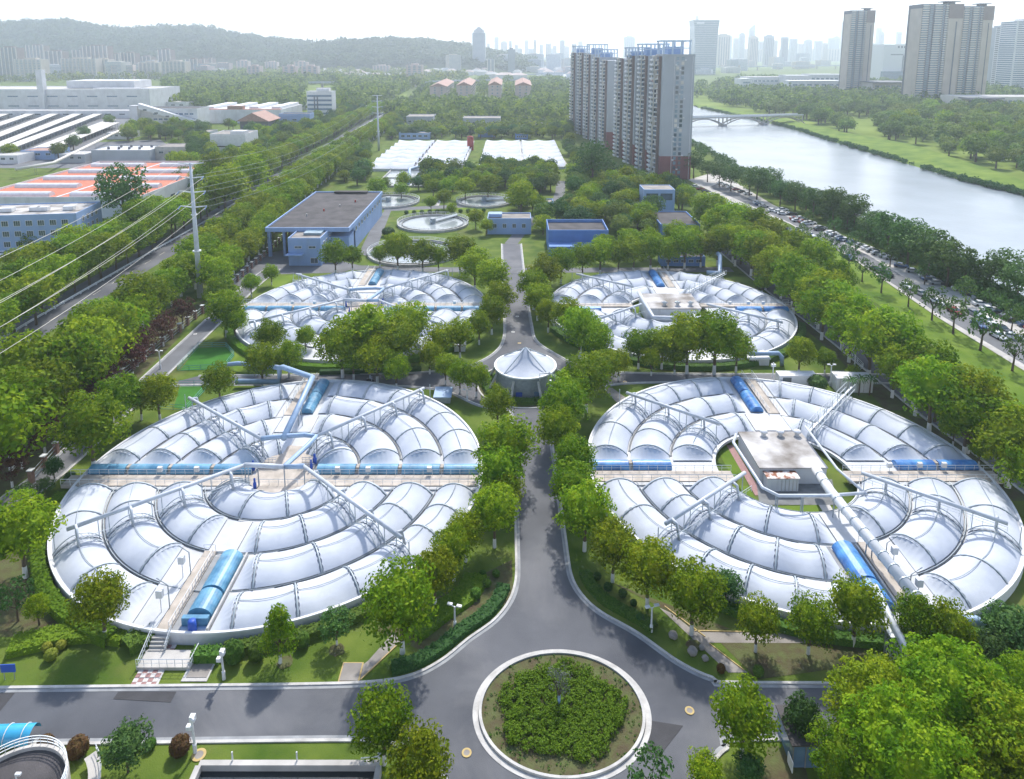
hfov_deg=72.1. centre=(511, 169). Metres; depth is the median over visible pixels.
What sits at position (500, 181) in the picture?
garden tree
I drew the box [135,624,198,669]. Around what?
entry stairs
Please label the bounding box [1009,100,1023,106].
park tree
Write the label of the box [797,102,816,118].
park tree
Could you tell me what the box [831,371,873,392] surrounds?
white container
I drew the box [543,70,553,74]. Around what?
villa
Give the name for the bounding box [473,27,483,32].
crown block
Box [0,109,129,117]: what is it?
loading wing
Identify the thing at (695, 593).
camphor tree
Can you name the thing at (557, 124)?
garden tree
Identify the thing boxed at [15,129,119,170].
pipe bridge
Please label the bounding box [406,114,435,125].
plant building
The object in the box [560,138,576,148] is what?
garden tree
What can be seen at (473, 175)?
garden tree
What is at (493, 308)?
camphor tree
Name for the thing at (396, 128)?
garden tree
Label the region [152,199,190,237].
street tree
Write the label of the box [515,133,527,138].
plant building
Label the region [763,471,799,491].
tin shed
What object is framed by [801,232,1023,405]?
riverside lawn
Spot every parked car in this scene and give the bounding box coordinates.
[758,203,768,207]
[786,211,797,214]
[800,221,812,224]
[813,226,825,230]
[869,266,881,271]
[870,250,880,254]
[882,254,897,259]
[894,262,909,267]
[906,267,920,272]
[917,289,929,296]
[921,275,935,281]
[927,278,942,284]
[930,298,943,305]
[936,278,948,285]
[946,306,961,314]
[966,308,980,316]
[970,320,988,328]
[971,299,991,305]
[979,304,996,310]
[981,316,996,324]
[988,330,1007,339]
[990,307,1004,313]
[995,324,1012,331]
[1004,331,1023,338]
[1016,320,1023,326]
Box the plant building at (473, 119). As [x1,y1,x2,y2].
[463,116,500,123]
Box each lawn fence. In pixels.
[159,380,203,409]
[177,342,233,369]
[844,347,863,369]
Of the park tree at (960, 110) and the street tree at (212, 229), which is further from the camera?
the park tree at (960, 110)
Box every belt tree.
[689,191,728,219]
[690,195,725,231]
[700,207,730,230]
[701,205,719,230]
[706,200,750,226]
[718,215,752,249]
[718,224,739,261]
[720,223,745,265]
[731,229,768,275]
[733,202,750,211]
[738,225,772,268]
[740,234,784,262]
[741,206,777,226]
[750,252,778,289]
[751,230,790,250]
[753,216,789,239]
[759,244,801,287]
[761,256,786,298]
[768,262,804,314]
[770,250,819,308]
[778,228,811,253]
[788,264,819,314]
[790,273,831,328]
[791,271,837,324]
[791,285,833,339]
[799,237,838,267]
[809,278,863,299]
[811,267,853,323]
[817,292,857,349]
[818,301,869,362]
[821,257,859,285]
[824,290,880,319]
[834,301,873,352]
[839,308,903,373]
[869,304,930,378]
[872,341,914,397]
[888,352,919,404]
[889,358,951,415]
[898,354,969,430]
[901,335,962,368]
[910,356,957,421]
[928,384,1000,453]
[936,396,992,453]
[943,362,1017,442]
[967,404,1023,488]
[972,396,1023,463]
[975,419,1023,488]
[993,440,1023,487]
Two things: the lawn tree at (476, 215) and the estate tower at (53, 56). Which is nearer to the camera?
the lawn tree at (476, 215)
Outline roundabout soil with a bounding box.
[482,654,641,774]
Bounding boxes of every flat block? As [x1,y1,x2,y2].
[429,78,453,97]
[456,77,475,96]
[488,77,502,98]
[515,78,531,99]
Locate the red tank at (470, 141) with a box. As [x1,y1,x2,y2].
[467,136,473,149]
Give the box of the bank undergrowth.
[691,139,1023,321]
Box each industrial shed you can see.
[0,152,34,163]
[20,147,69,159]
[59,150,91,162]
[91,145,158,161]
[106,130,139,138]
[155,143,185,160]
[166,100,193,105]
[206,129,217,132]
[279,112,313,121]
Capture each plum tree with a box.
[0,450,30,487]
[3,426,45,468]
[28,409,60,452]
[45,394,71,422]
[61,381,97,404]
[84,370,114,393]
[104,358,124,380]
[114,340,151,373]
[122,333,151,366]
[133,325,159,359]
[146,315,175,345]
[149,310,178,339]
[166,296,195,328]
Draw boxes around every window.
[0,48,15,79]
[1,221,8,226]
[2,231,9,236]
[3,242,10,246]
[13,221,20,225]
[14,231,21,236]
[16,60,39,80]
[25,220,32,225]
[26,47,42,58]
[26,231,33,235]
[37,220,44,225]
[38,230,45,235]
[46,56,60,61]
[49,220,56,224]
[61,219,67,224]
[62,59,95,78]
[83,46,105,58]
[121,53,133,61]
[139,64,157,75]
[159,50,168,60]
[162,62,184,73]
[310,258,317,262]
[408,67,420,74]
[460,81,475,95]
[570,53,573,118]
[577,53,581,132]
[584,55,588,137]
[592,57,596,140]
[600,61,604,145]
[614,58,620,155]
[624,56,631,162]
[636,56,644,168]
[648,56,684,177]
[846,10,866,87]
[866,25,871,80]
[915,4,948,97]
[948,22,956,94]
[956,6,983,93]
[981,23,988,93]
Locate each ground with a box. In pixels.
[0,57,1023,778]
[689,173,1023,369]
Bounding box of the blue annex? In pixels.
[546,219,608,255]
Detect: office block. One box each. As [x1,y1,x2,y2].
[0,201,102,250]
[870,44,904,80]
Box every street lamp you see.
[155,350,162,368]
[447,602,461,626]
[645,603,659,632]
[827,364,835,385]
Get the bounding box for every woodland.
[0,17,537,71]
[0,60,545,88]
[159,67,414,108]
[380,73,569,120]
[400,111,633,179]
[531,73,1023,112]
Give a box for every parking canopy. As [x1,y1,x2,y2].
[0,114,32,128]
[0,114,56,139]
[0,114,80,151]
[10,114,100,148]
[33,119,116,147]
[55,122,118,146]
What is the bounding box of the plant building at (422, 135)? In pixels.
[399,132,430,138]
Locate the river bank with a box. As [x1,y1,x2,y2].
[695,104,1023,194]
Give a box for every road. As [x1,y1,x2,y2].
[0,560,839,778]
[1,287,252,506]
[175,244,829,409]
[353,265,733,272]
[505,181,564,243]
[513,410,563,559]
[710,184,1023,363]
[721,251,1023,489]
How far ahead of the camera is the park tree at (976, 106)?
735.30 m
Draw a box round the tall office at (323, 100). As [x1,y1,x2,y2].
[306,88,335,114]
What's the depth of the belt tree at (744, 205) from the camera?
265.49 m
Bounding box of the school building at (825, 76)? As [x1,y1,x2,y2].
[801,74,838,79]
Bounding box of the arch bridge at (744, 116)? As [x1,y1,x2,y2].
[692,113,804,125]
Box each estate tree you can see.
[0,143,20,152]
[17,233,34,245]
[48,142,67,158]
[63,134,81,149]
[74,124,91,138]
[102,114,115,122]
[118,123,133,139]
[120,126,137,141]
[125,118,140,127]
[137,117,147,127]
[143,125,157,139]
[154,124,165,138]
[158,127,173,140]
[162,120,174,125]
[164,151,177,160]
[165,126,176,137]
[167,139,181,142]
[169,116,178,123]
[169,150,194,160]
[171,129,182,139]
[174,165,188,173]
[177,126,187,136]
[183,120,195,128]
[183,135,194,142]
[185,141,202,151]
[186,137,200,142]
[186,148,205,157]
[187,133,203,139]
[187,174,206,190]
[188,151,200,160]
[193,122,206,131]
[198,137,209,144]
[200,132,211,140]
[202,140,217,149]
[205,146,220,155]
[222,118,234,127]
[222,144,236,159]
[225,146,241,159]
[229,121,237,129]
[242,125,254,129]
[244,120,257,127]
[248,138,263,145]
[252,123,262,130]
[258,135,268,143]
[260,125,273,134]
[265,142,274,147]
[267,136,278,147]
[269,129,282,135]
[275,132,290,141]
[276,124,286,129]
[281,123,296,133]
[295,128,305,134]
[299,118,309,127]
[301,121,315,128]
[314,109,323,117]
[321,117,330,123]
[335,109,345,115]
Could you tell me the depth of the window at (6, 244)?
246.12 m
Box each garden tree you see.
[336,169,350,181]
[338,162,353,178]
[339,159,354,167]
[346,155,356,160]
[349,167,366,184]
[353,157,371,177]
[354,147,363,156]
[359,142,372,149]
[359,149,371,158]
[359,165,372,180]
[367,159,374,168]
[385,128,397,138]
[392,126,400,136]
[394,170,411,183]
[398,124,410,132]
[408,126,419,132]
[410,175,424,189]
[418,157,433,170]
[420,174,430,189]
[425,168,439,174]
[428,170,445,180]
[429,127,441,137]
[429,161,444,168]
[434,159,445,163]
[438,125,447,136]
[441,166,461,177]
[445,157,462,167]
[447,169,464,186]
[447,174,457,191]
[450,128,460,137]
[454,125,468,137]
[459,165,471,173]
[460,160,475,169]
[460,168,470,177]
[465,170,480,189]
[473,163,487,170]
[474,123,485,130]
[474,126,486,138]
[478,152,494,163]
[479,171,492,190]
[480,155,496,165]
[485,125,499,133]
[487,128,498,138]
[487,162,504,169]
[492,174,504,190]
[497,125,507,137]
[497,166,513,186]
[501,159,518,165]
[503,162,518,168]
[506,124,518,136]
[506,171,520,179]
[507,172,527,183]
[509,127,519,133]
[517,125,531,134]
[520,160,535,166]
[524,170,535,178]
[525,154,540,163]
[526,178,544,190]
[530,195,548,207]
[530,202,555,228]
[532,214,550,234]
[533,170,547,190]
[535,159,546,166]
[535,176,547,192]
[536,167,553,188]
[537,128,547,134]
[544,157,557,163]
[544,172,560,191]
[545,160,559,172]
[546,125,557,138]
[546,199,568,218]
[549,121,561,136]
[555,127,566,138]
[557,191,575,201]
[560,120,568,135]
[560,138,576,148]
[560,163,581,173]
[562,124,573,132]
[562,195,580,207]
[563,132,576,139]
[564,171,579,182]
[564,175,585,190]
[566,144,582,154]
[568,165,584,176]
[568,202,587,210]
[569,195,589,208]
[573,184,595,197]
[576,172,589,179]
[578,184,602,195]
[582,192,593,201]
[584,165,600,177]
[587,199,606,219]
[588,181,601,191]
[590,175,601,180]
[590,192,609,202]
[598,178,608,189]
[600,180,621,196]
[603,199,628,220]
[604,169,617,176]
[604,199,620,223]
[609,189,630,202]
[609,214,632,231]
[614,180,628,190]
[616,176,627,181]
[617,165,636,175]
[617,178,635,189]
[619,187,639,202]
[619,212,632,230]
[623,202,634,215]
[628,175,646,189]
[628,207,645,228]
[631,188,639,202]
[631,200,658,215]
[635,172,647,180]
[638,210,658,223]
[638,218,657,229]
[643,194,665,210]
[645,171,661,182]
[654,178,668,184]
[660,170,675,183]
[663,175,677,182]
[669,178,686,189]
[675,188,684,208]
[675,191,693,209]
[676,183,693,195]
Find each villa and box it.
[466,70,473,75]
[477,70,487,75]
[486,72,497,77]
[496,72,504,78]
[511,73,526,78]
[538,68,548,72]
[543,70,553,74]
[555,70,562,75]
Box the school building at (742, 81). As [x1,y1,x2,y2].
[734,78,752,86]
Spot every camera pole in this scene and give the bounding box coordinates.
[186,713,196,753]
[216,648,225,680]
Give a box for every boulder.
[668,630,677,639]
[687,645,697,656]
[699,644,704,650]
[702,654,708,661]
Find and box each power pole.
[176,162,206,297]
[372,95,382,150]
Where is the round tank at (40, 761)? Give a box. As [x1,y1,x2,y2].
[0,735,70,778]
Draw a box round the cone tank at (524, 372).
[477,347,560,408]
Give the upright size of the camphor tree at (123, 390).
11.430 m
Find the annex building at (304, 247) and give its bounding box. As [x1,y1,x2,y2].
[285,229,331,265]
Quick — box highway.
[0,112,387,349]
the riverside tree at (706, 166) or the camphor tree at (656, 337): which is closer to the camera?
the camphor tree at (656, 337)
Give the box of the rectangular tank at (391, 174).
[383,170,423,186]
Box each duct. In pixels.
[227,361,278,369]
[235,364,314,440]
[407,165,418,184]
[637,290,711,319]
[706,252,721,274]
[732,433,864,511]
[748,351,783,365]
[804,425,867,495]
[811,465,921,597]
[873,584,906,668]
[964,615,988,634]
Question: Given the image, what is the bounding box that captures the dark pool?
[190,751,381,778]
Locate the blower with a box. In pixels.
[180,614,209,630]
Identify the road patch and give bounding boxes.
[0,693,13,710]
[113,692,175,701]
[639,720,682,756]
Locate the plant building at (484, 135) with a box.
[478,128,494,136]
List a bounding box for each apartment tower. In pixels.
[569,44,619,149]
[612,40,695,178]
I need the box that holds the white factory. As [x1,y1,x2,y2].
[0,70,180,108]
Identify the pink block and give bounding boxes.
[236,60,250,68]
[246,65,262,73]
[265,61,279,69]
[282,65,297,74]
[294,61,308,69]
[301,65,319,73]
[373,64,390,72]
[406,63,423,77]
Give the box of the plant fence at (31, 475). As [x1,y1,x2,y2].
[26,232,290,482]
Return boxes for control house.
[639,293,701,322]
[738,429,827,483]
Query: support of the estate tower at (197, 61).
on the ground at (314, 661)
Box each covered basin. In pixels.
[47,373,482,644]
[235,265,482,363]
[550,266,797,362]
[588,370,1023,633]
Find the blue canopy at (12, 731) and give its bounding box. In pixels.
[0,722,40,747]
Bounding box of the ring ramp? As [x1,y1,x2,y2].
[84,743,100,778]
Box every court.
[634,301,642,316]
[719,445,743,476]
[727,445,757,494]
[733,486,756,499]
[756,479,833,504]
[776,505,818,511]
[819,505,832,510]
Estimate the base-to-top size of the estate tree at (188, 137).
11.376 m
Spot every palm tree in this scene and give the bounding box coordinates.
[842,375,859,386]
[852,374,869,395]
[862,374,879,395]
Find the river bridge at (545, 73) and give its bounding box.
[526,73,566,74]
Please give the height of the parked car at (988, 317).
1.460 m
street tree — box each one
[0,244,48,271]
[0,270,14,295]
[0,297,20,336]
[0,317,12,335]
[0,328,59,419]
[0,364,64,470]
[0,380,57,464]
[1,256,40,279]
[1,271,66,324]
[1,286,41,332]
[10,356,87,435]
[16,268,66,313]
[22,239,61,260]
[23,252,79,303]
[36,327,119,399]
[36,331,117,392]
[42,233,83,256]
[50,223,94,240]
[50,303,106,335]
[55,313,137,384]
[64,240,114,284]
[65,253,95,292]
[68,295,118,315]
[73,232,123,278]
[76,301,146,373]
[85,223,114,234]
[91,218,125,230]
[98,230,136,271]
[101,214,129,225]
[104,269,172,326]
[106,303,149,358]
[108,222,150,263]
[113,196,155,224]
[116,200,153,224]
[118,288,165,325]
[128,218,162,257]
[136,198,156,214]
[137,212,170,243]
[138,214,169,250]
[144,194,167,202]
[148,274,180,318]
[150,266,194,306]
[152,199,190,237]
[153,197,191,232]
[156,254,200,296]
[168,193,202,228]
[171,235,217,255]
[172,248,210,288]
[179,232,221,248]
[180,188,211,212]
[185,225,229,247]
[186,160,214,181]
[194,254,235,285]
[195,162,253,211]
[195,185,221,216]
[198,148,233,174]
[198,192,214,218]
[203,213,244,232]
[203,220,240,242]
[203,250,237,274]
[208,242,244,267]
[220,240,248,274]
[223,203,254,220]
[223,210,251,228]
[226,151,273,191]
[226,231,263,264]
[229,201,257,228]
[234,194,264,221]
[234,226,265,260]
[235,143,269,162]
[238,190,269,205]
[247,219,268,253]
[249,187,274,199]
[250,211,275,247]
[253,209,280,242]
[255,182,280,193]
[255,201,285,236]
[257,184,278,196]
[257,196,289,232]
[264,153,277,171]
[267,146,287,170]
[267,197,291,212]
[268,151,280,172]
[269,156,281,177]
[269,174,291,185]
[272,183,303,204]
[274,144,293,166]
[276,169,295,178]
[276,193,296,208]
[278,178,305,198]
[280,150,290,168]
[285,138,304,159]
[286,135,307,156]
[286,143,299,162]
[286,178,313,195]
[287,146,297,164]
[292,168,319,198]
[293,158,314,166]
[294,173,316,199]
[298,134,310,153]
[299,130,315,149]
[300,156,317,161]
[301,164,322,191]
[302,133,315,151]
[307,153,323,160]
[310,127,323,142]
[310,131,321,147]
[310,162,327,187]
[312,124,330,142]
[316,159,332,184]
[321,155,340,178]
[322,144,337,150]
[322,153,341,176]
[323,126,333,140]
[325,161,333,181]
[326,139,343,146]
[328,120,340,137]
[329,117,343,134]
[329,150,345,171]
[332,116,347,133]
[334,144,351,164]
[336,115,350,130]
[340,137,353,144]
[340,143,355,152]
[342,131,357,144]
[344,110,357,116]
[345,115,354,128]
[350,114,358,127]
[352,130,363,141]
[353,108,364,123]
[355,126,372,137]
[357,128,372,139]
[359,130,368,141]
[365,125,376,137]
[366,106,375,118]
[379,120,387,135]
[381,116,393,123]
[384,112,397,117]
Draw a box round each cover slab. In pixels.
[181,664,214,681]
[338,662,363,680]
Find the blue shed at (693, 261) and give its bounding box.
[658,253,704,265]
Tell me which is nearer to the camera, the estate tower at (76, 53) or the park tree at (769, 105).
the park tree at (769, 105)
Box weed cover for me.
[484,654,641,774]
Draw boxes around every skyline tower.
[494,37,498,49]
[501,41,506,51]
[514,44,517,52]
[525,40,527,54]
[539,44,542,53]
[545,43,550,59]
[560,40,564,55]
[565,46,568,55]
[578,41,582,48]
[623,36,634,57]
[716,34,730,65]
[729,36,732,59]
[732,38,738,58]
[738,33,744,58]
[744,49,747,58]
[747,36,758,65]
[748,24,755,36]
[757,49,762,61]
[758,41,763,48]
[762,35,773,65]
[773,40,777,56]
[780,37,788,60]
[788,39,797,61]
[797,43,803,52]
[803,39,812,61]
[813,41,822,60]
[820,49,839,61]
[821,43,827,59]
[828,38,834,48]
[833,36,839,48]
[839,22,842,60]
[875,28,881,42]
[879,32,884,44]
[895,32,901,43]
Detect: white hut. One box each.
[454,342,465,351]
[747,350,770,365]
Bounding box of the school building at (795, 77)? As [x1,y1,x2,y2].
[778,75,811,84]
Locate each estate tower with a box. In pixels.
[0,46,24,79]
[25,44,49,58]
[43,50,68,64]
[71,49,82,56]
[82,45,113,58]
[114,53,120,60]
[120,52,139,64]
[140,55,155,60]
[157,48,175,61]
[185,58,201,70]
[201,58,208,63]
[208,58,215,62]
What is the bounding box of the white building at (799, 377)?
[771,362,816,385]
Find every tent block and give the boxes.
[372,140,471,170]
[480,140,565,168]
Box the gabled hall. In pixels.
[237,110,279,129]
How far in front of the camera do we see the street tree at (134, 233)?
232.58 m
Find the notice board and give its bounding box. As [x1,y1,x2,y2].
[0,664,15,679]
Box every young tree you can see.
[795,222,812,238]
[803,210,814,224]
[814,231,829,242]
[826,217,843,235]
[826,235,842,250]
[838,241,860,265]
[847,230,865,250]
[853,257,874,281]
[870,261,891,292]
[878,243,900,266]
[897,277,919,306]
[915,260,938,284]
[919,286,948,320]
[934,295,970,333]
[952,275,977,303]
[967,306,1003,350]
[999,329,1023,370]
[1001,301,1023,329]
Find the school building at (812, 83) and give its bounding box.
[781,80,838,88]
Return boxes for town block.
[49,64,60,78]
[105,61,130,78]
[111,65,136,78]
[196,65,214,71]
[203,63,216,68]
[216,62,232,69]
[446,54,460,69]
[526,66,542,72]
[528,59,542,66]
[536,54,543,65]
[546,54,560,70]
[561,58,570,67]
[562,66,570,72]
[696,68,712,74]
[721,67,740,72]
[727,59,738,66]
[735,58,747,70]
[748,60,755,65]
[768,57,773,65]
[772,63,782,68]
[774,57,783,65]
[784,61,791,65]
[791,61,809,68]
[796,53,809,60]
[799,57,809,61]
[815,60,830,66]
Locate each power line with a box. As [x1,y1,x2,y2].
[0,167,170,257]
[0,178,201,300]
[0,193,176,302]
[0,195,200,326]
[1,179,175,279]
[1,208,204,352]
[1,209,176,326]
[184,103,370,176]
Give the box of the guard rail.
[0,114,382,337]
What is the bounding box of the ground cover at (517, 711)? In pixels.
[497,656,629,763]
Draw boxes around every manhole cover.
[191,748,205,761]
[462,748,471,757]
[685,706,693,714]
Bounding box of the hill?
[0,27,270,65]
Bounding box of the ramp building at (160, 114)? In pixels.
[129,103,209,124]
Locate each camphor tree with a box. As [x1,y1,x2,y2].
[41,389,133,464]
[93,371,145,428]
[131,379,147,419]
[137,371,180,419]
[201,275,242,301]
[203,288,247,336]
[220,308,249,337]
[239,273,261,297]
[241,339,279,385]
[249,317,289,346]
[261,264,279,284]
[272,339,306,377]
[294,324,316,346]
[311,315,362,377]
[316,237,351,272]
[335,341,364,379]
[336,302,397,364]
[343,245,363,269]
[353,335,396,382]
[359,551,439,654]
[369,313,422,356]
[370,245,388,266]
[379,230,414,269]
[380,350,410,385]
[386,300,433,336]
[408,238,436,271]
[412,544,459,603]
[418,340,443,373]
[420,320,456,356]
[429,244,447,271]
[429,522,474,580]
[434,352,454,384]
[441,234,477,275]
[445,357,471,393]
[446,507,484,562]
[449,316,476,357]
[453,245,491,287]
[462,359,491,396]
[467,309,492,344]
[468,480,520,547]
[469,443,525,489]
[471,412,540,467]
[474,294,511,334]
[475,257,511,288]
[479,382,517,426]
[483,279,519,319]
[488,472,526,505]
[516,266,551,309]
[522,281,554,320]
[525,252,565,284]
[533,402,580,459]
[535,298,559,332]
[537,378,588,442]
[546,246,577,283]
[546,454,597,505]
[547,367,595,404]
[548,295,580,325]
[550,432,597,472]
[552,476,619,551]
[557,305,601,358]
[564,350,613,412]
[570,242,597,277]
[574,318,615,351]
[587,236,617,273]
[588,514,636,582]
[589,348,622,389]
[594,233,616,263]
[607,238,631,271]
[610,348,632,380]
[615,228,641,242]
[615,533,679,605]
[621,327,653,368]
[624,234,650,270]
[633,227,667,269]
[639,224,661,238]
[639,345,662,375]
[646,325,672,369]
[655,236,683,269]
[660,310,711,373]
[660,341,688,374]
[662,219,686,238]
[663,553,729,635]
[666,226,705,268]
[686,224,703,234]
[689,232,717,266]
[689,307,750,374]
[705,224,733,265]
[723,330,756,371]
[734,590,782,652]
[783,336,817,370]
[785,588,838,654]
[815,346,836,372]
[820,568,891,646]
[890,586,942,644]
[929,595,979,656]
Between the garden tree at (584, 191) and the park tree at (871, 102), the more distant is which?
the park tree at (871, 102)
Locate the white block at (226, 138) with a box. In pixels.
[210,130,257,151]
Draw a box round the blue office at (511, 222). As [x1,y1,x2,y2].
[487,212,530,233]
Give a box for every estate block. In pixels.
[14,58,50,80]
[60,57,103,78]
[98,58,114,78]
[138,61,160,78]
[160,60,190,75]
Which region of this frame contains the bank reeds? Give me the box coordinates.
[701,106,1023,196]
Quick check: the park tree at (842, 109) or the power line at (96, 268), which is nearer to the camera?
the power line at (96, 268)
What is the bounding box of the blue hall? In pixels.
[655,211,699,234]
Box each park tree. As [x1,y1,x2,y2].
[762,100,776,113]
[773,104,781,113]
[777,103,792,113]
[791,103,809,118]
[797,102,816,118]
[809,108,828,123]
[814,103,828,119]
[822,107,834,122]
[824,101,840,112]
[826,111,845,127]
[829,113,844,130]
[832,106,848,112]
[835,114,854,131]
[836,117,858,132]
[838,101,851,111]
[840,98,853,113]
[850,99,870,115]
[851,104,866,117]
[864,100,875,114]
[868,112,881,121]
[869,107,883,115]
[872,104,886,110]
[875,114,890,123]
[876,120,903,139]
[882,127,898,139]
[883,110,906,115]
[885,120,906,139]
[888,112,908,122]
[895,115,914,135]
[901,108,920,116]
[905,124,929,143]
[911,115,932,126]
[914,102,936,112]
[915,121,936,133]
[918,109,932,118]
[922,129,932,140]
[923,98,937,105]
[932,108,945,119]
[932,130,949,138]
[933,109,956,123]
[934,134,955,142]
[935,120,962,131]
[936,123,963,132]
[937,133,955,151]
[938,103,954,110]
[939,140,958,155]
[945,125,966,139]
[948,99,965,105]
[950,101,966,110]
[951,98,970,106]
[951,106,969,112]
[952,111,969,123]
[957,120,968,130]
[957,132,995,161]
[957,137,986,158]
[959,111,989,124]
[963,127,988,136]
[964,120,992,132]
[969,97,986,108]
[970,113,989,124]
[971,111,990,120]
[972,102,990,108]
[979,104,998,112]
[982,145,1013,168]
[986,130,1007,140]
[987,140,1006,153]
[988,113,1005,123]
[991,101,1005,107]
[991,122,1011,133]
[997,133,1023,155]
[1004,105,1020,113]
[1006,143,1023,163]
[1006,148,1021,167]
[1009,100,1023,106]
[1016,153,1023,171]
[1018,141,1023,159]
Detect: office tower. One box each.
[472,32,485,63]
[487,58,494,71]
[508,48,514,72]
[689,20,719,73]
[990,28,999,84]
[994,19,1023,87]
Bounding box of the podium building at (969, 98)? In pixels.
[940,95,1023,103]
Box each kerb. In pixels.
[0,270,262,498]
[0,559,516,688]
[28,738,398,746]
[31,269,279,497]
[173,384,481,405]
[198,244,504,375]
[509,410,516,558]
[521,244,882,373]
[552,442,569,558]
[567,559,846,684]
[600,381,888,386]
[713,737,780,760]
[721,253,1023,493]
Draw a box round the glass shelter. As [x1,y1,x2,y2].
[775,705,826,772]
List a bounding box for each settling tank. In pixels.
[367,236,452,266]
[382,192,419,208]
[397,211,468,232]
[456,193,510,207]
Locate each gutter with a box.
[0,287,242,499]
[0,559,520,692]
[28,735,447,778]
[30,283,260,497]
[179,384,507,410]
[198,244,505,376]
[511,410,519,558]
[520,244,884,374]
[550,442,566,558]
[564,559,832,687]
[610,382,889,385]
[693,734,778,778]
[721,252,1023,491]
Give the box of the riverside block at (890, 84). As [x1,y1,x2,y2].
[859,80,901,90]
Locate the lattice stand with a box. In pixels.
[883,626,904,659]
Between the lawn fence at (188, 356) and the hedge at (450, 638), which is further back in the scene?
the lawn fence at (188, 356)
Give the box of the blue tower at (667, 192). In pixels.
[639,185,674,210]
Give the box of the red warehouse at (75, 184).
[0,161,204,217]
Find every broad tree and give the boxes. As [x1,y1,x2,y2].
[804,710,874,778]
[819,648,931,740]
[834,677,980,778]
[885,631,1023,763]
[928,715,1010,778]
[931,665,1023,778]
[988,648,1023,696]
[988,703,1023,778]
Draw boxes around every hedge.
[5,621,127,658]
[28,491,118,648]
[121,623,154,656]
[190,643,222,664]
[223,574,413,656]
[226,326,473,370]
[319,365,420,374]
[391,582,510,675]
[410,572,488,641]
[481,371,564,405]
[550,321,806,370]
[579,569,657,633]
[631,544,995,649]
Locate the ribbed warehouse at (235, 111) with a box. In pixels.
[209,102,301,122]
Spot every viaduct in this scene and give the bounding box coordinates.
[308,78,566,87]
[716,65,839,69]
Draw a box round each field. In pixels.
[160,83,407,104]
[693,88,1023,179]
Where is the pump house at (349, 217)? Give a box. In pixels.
[265,190,382,255]
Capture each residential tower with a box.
[838,8,875,89]
[901,1,964,98]
[955,3,994,94]
[986,26,1000,83]
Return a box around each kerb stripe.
[360,645,396,679]
[664,606,704,636]
[694,630,743,631]
[709,643,743,669]
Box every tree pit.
[276,655,292,668]
[329,643,344,656]
[685,639,700,650]
[748,653,765,664]
[795,655,811,668]
[846,654,861,661]
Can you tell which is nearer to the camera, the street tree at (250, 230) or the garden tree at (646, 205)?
the street tree at (250, 230)
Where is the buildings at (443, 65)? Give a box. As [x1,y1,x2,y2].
[281,58,531,72]
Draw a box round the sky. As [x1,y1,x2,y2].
[0,0,1023,56]
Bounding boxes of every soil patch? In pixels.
[0,300,205,494]
[0,553,58,636]
[378,560,512,648]
[609,581,729,629]
[721,643,869,678]
[760,746,807,778]
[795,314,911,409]
[908,416,1023,500]
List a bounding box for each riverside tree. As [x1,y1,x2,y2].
[683,149,706,178]
[696,160,715,181]
[708,162,729,186]
[720,165,741,190]
[738,170,758,195]
[742,166,771,176]
[742,167,775,199]
[762,166,784,193]
[768,179,790,205]
[783,180,808,210]
[796,187,822,216]
[797,186,819,209]
[815,186,852,223]
[816,190,845,210]
[831,203,862,223]
[839,193,872,223]
[855,211,893,230]
[859,209,892,229]
[862,210,907,244]
[882,216,936,264]
[903,225,956,272]
[922,239,979,286]
[945,252,983,278]
[969,258,1006,282]
[977,247,1023,283]
[992,261,1023,293]
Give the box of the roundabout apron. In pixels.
[473,649,651,778]
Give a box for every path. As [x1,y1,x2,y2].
[2,483,26,505]
[131,643,176,683]
[360,635,398,678]
[361,211,390,255]
[384,205,463,210]
[606,388,625,402]
[660,608,745,671]
[694,631,820,642]
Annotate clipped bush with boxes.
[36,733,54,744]
[41,641,52,652]
[43,647,57,661]
[55,639,66,650]
[63,471,76,480]
[66,733,89,760]
[145,736,156,749]
[168,733,190,758]
[223,639,244,664]
[247,640,265,662]
[296,631,309,648]
[382,227,394,234]
[470,587,480,599]
[482,578,491,587]
[492,569,499,577]
[516,398,522,404]
[593,571,600,580]
[603,582,612,591]
[618,588,627,597]
[630,599,636,606]
[635,613,643,620]
[716,663,725,673]
[753,664,763,677]
[807,374,827,389]
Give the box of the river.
[536,72,1023,294]
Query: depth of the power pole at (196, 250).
198.28 m
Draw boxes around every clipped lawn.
[174,386,204,408]
[180,347,233,370]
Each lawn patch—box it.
[227,344,248,371]
[262,275,296,293]
[368,260,442,265]
[408,207,482,212]
[727,277,756,286]
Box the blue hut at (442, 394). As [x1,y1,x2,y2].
[433,387,452,402]
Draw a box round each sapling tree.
[547,663,572,703]
[626,740,673,778]
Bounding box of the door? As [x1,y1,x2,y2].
[770,479,778,491]
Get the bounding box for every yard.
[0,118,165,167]
[229,250,361,285]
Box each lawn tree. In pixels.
[0,487,67,578]
[0,574,35,621]
[10,481,33,500]
[20,591,51,625]
[32,476,56,496]
[41,455,64,481]
[63,565,132,634]
[91,162,151,209]
[96,713,154,772]
[199,360,238,396]
[257,602,298,663]
[317,604,356,644]
[345,677,417,765]
[365,177,387,192]
[382,177,392,191]
[382,713,454,778]
[393,182,410,197]
[423,196,436,207]
[424,179,441,196]
[435,188,453,208]
[437,178,454,190]
[446,203,457,214]
[454,177,476,198]
[466,208,485,228]
[476,173,499,197]
[477,219,493,235]
[503,178,538,211]
[562,205,594,218]
[575,139,611,176]
[686,745,725,778]
[708,672,782,761]
[713,565,745,601]
[731,749,766,778]
[753,275,771,291]
[781,689,826,740]
[844,364,861,371]
[888,378,905,401]
[917,402,935,418]
[936,414,963,444]
[967,437,994,464]
[971,626,1023,668]
[976,598,1023,653]
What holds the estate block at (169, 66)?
on the ground at (314, 661)
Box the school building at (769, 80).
[740,76,778,85]
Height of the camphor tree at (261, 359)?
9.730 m

